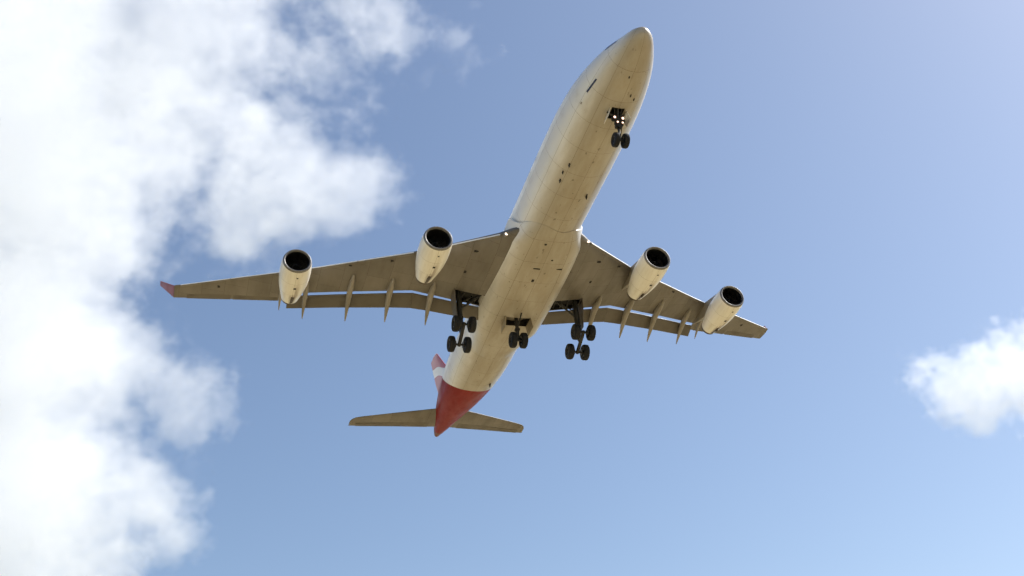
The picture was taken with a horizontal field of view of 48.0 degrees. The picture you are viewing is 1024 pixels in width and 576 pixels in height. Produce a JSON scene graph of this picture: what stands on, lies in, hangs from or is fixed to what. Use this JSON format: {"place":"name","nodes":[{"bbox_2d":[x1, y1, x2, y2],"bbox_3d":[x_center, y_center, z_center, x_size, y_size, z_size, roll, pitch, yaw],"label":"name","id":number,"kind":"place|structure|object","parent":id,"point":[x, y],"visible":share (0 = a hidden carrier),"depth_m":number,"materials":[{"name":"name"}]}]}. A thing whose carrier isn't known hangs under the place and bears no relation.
{"place":"outdoors","nodes":[
{"label":"outdoors","id":0,"kind":"place"},
{"bbox_2d":[160,27,767,436],"bbox_3d":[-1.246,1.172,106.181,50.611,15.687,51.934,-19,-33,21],"label":"airliner","id":1,"kind":"object","parent":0,"point":[527,269],"visible":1,"depth_m":97.58,"materials":[{"name":"paint"}]},
{"bbox_2d":[0,0,1023,575],"label":"sky","id":2,"kind":"structure","parent":0,"point":[854,169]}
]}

